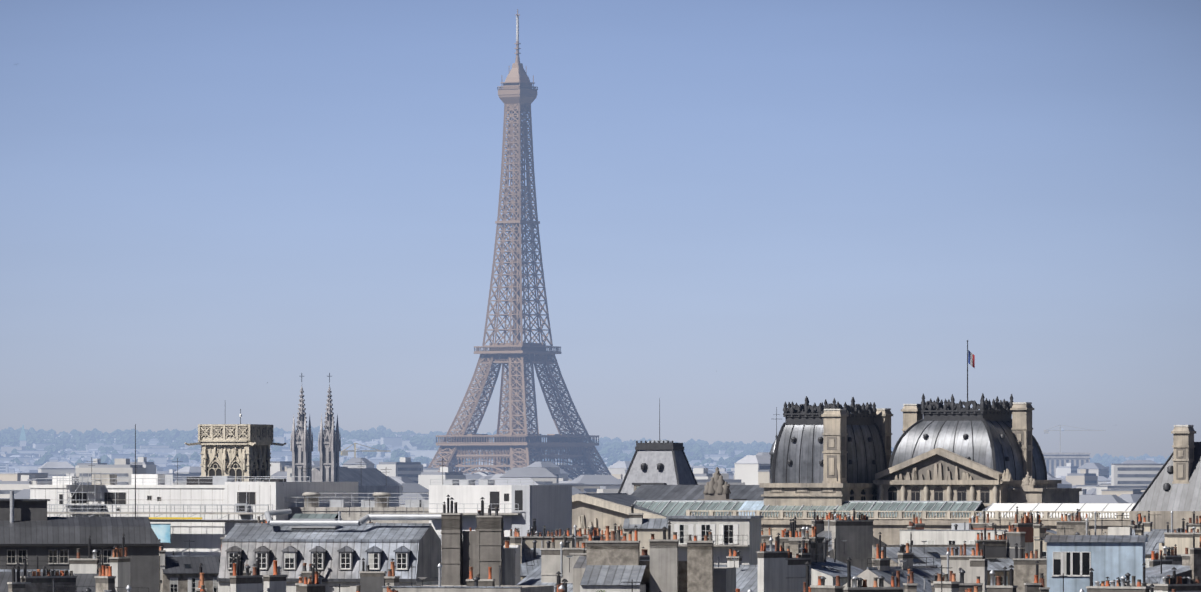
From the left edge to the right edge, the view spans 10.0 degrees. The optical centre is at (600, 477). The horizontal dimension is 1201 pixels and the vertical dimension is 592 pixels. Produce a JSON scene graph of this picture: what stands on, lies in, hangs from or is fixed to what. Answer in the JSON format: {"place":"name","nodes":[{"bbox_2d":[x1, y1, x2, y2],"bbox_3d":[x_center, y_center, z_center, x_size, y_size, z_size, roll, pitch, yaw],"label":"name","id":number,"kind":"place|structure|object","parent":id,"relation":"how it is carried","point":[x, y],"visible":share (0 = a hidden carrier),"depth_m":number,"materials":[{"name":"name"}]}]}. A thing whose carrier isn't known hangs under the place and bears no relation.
{"place":"outdoors","nodes":[
{"label":"outdoors","id":0,"kind":"place"},
{"bbox_2d":[0,424,162,591],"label":"dark roof block","id":1,"kind":"structure","parent":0,"point":[30,530],"depth_m":693.41,"materials":[{"name":"paint"}]},
{"bbox_2d":[217,509,440,591],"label":"mansard house","id":2,"kind":"structure","parent":0,"point":[352,554],"depth_m":614.27,"materials":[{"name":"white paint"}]},
{"bbox_2d":[0,0,1200,458],"label":"sky","id":3,"kind":"structure","parent":0,"point":[746,208],"materials":[{"name":"blue"}]},
{"bbox_2d":[618,399,697,494],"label":"mansard roof pavilion","id":4,"kind":"structure","parent":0,"point":[659,462],"depth_m":1176.69,"materials":[{"name":"metal"}]},
{"bbox_2d":[622,504,762,564],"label":"building","id":5,"kind":"structure","parent":0,"point":[742,534],"depth_m":698.79,"materials":[{"name":"paint"}]},
{"bbox_2d":[1130,425,1200,528],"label":"steep roof building","id":6,"kind":"structure","parent":0,"point":[1174,486],"depth_m":995.56,"materials":[{"name":"metal"}]},
{"bbox_3d":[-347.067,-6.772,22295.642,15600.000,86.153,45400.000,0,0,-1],"label":"ground","id":7,"kind":"structure","parent":0,"visible":0},
{"bbox_2d":[185,409,286,481],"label":"ornate tower","id":8,"kind":"structure","parent":7,"relation":"on","point":[222,445],"depth_m":954.64,"materials":[{"name":"stone"}]},
{"bbox_2d":[29,457,571,554],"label":"white building","id":9,"kind":"structure","parent":7,"relation":"on","point":[205,513],"depth_m":891.75,"materials":[{"name":"paint"}]},
{"bbox_2d":[290,373,398,506],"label":"twin-spired church","id":10,"kind":"structure","parent":7,"relation":"on","point":[370,480],"depth_m":2396.43,"materials":[{"name":"stone"}]},
{"bbox_2d":[0,425,722,472],"bbox_3d":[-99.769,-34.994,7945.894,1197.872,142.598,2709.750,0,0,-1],"label":"hillside landmarks","id":11,"kind":"object","parent":7,"relation":"on","point":[4,467],"visible":0.08,"depth_m":7389.51,"materials":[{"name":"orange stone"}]},
{"bbox_2d":[441,495,514,584],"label":"tall chimney stacks","id":12,"kind":"object","parent":7,"relation":"on","point":[481,550],"visible":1,"depth_m":597.89,"materials":[{"name":"grey paint"}]},
{"bbox_2d":[428,9,610,479],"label":"lattice tower","id":13,"kind":"structure","parent":7,"relation":"on","point":[517,94],"depth_m":4279.34,"materials":[{"name":"metal"}]},
{"bbox_2d":[0,433,1163,518],"bbox_3d":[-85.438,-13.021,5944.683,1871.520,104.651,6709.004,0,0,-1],"label":"distant city","id":14,"kind":"object","parent":7,"relation":"on","point":[1128,481],"visible":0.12,"depth_m":3292.23},
{"bbox_2d":[0,425,1169,474],"bbox_3d":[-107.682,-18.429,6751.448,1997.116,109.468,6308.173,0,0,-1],"label":"hill woodland","id":15,"kind":"object","parent":7,"relation":"on","point":[610,450],"visible":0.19,"depth_m":8572.49,"materials":[{"name":"green plant"}]},
{"bbox_2d":[0,527,1200,591],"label":"rooftops","id":16,"kind":"object","parent":7,"relation":"on","point":[779,569],"visible":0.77,"depth_m":635.97,"materials":[{"name":"grey paint"}]},
{"bbox_2d":[7,552,1200,591],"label":"chimneys","id":17,"kind":"object","parent":7,"relation":"on","point":[54,581],"visible":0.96,"depth_m":530.80,"materials":[{"name":"grey paint"}]},
{"bbox_2d":[572,493,665,534],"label":"pedimented building","id":18,"kind":"structure","parent":7,"relation":"on","point":[601,511],"depth_m":1101.73,"materials":[{"name":"stone"}]},
{"bbox_2d":[81,557,1175,591],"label":"chimney pots","id":19,"kind":"object","parent":7,"relation":"on","point":[945,585],"visible":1,"depth_m":480.02,"materials":[{"name":"orange ceramic"}]},
{"bbox_2d":[573,522,735,591],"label":"chimney stacks","id":20,"kind":"object","parent":7,"relation":"on","point":[607,565],"visible":1,"depth_m":557.99,"materials":[{"name":"grey paint"}]},
{"bbox_2d":[159,499,1200,591],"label":"rooftops","id":21,"kind":"object","parent":7,"relation":"on","point":[178,573],"visible":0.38,"depth_m":850.97,"materials":[{"name":"paint"}]},
{"bbox_2d":[217,511,1200,591],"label":"rooftops","id":22,"kind":"object","parent":7,"relation":"on","point":[1000,552],"visible":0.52,"depth_m":748.06,"materials":[{"name":"white paint"}]},
{"bbox_2d":[341,425,1105,457],"bbox_3d":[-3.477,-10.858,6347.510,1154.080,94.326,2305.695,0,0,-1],"label":"tower cranes","id":23,"kind":"object","parent":7,"relation":"on","point":[344,452],"visible":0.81,"depth_m":5201.06,"materials":[{"name":"white paint"}]},
{"bbox_2d":[759,396,892,517],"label":"domed pavilion","id":24,"kind":"structure","parent":7,"relation":"on","point":[830,454],"depth_m":1092.85,"materials":[{"name":"metal"}]},
{"bbox_2d":[631,467,1135,544],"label":"louvre wings","id":25,"kind":"object","parent":7,"relation":"on","point":[716,495],"visible":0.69,"depth_m":1082.86},
{"bbox_2d":[873,340,1081,517],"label":"domed building","id":26,"kind":"structure","parent":7,"relation":"on","point":[987,454],"depth_m":1092.54,"materials":[{"name":"metal"}]},
{"bbox_2d":[1043,453,1089,477],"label":"distant building","id":27,"kind":"structure","parent":7,"relation":"on","point":[1053,461],"depth_m":4943.25,"materials":[{"name":"stone"}]},
{"bbox_2d":[1044,535,1147,591],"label":"rooftop building","id":28,"kind":"structure","parent":7,"relation":"on","point":[1074,558],"depth_m":556.70,"materials":[{"name":"paint"}]}
]}

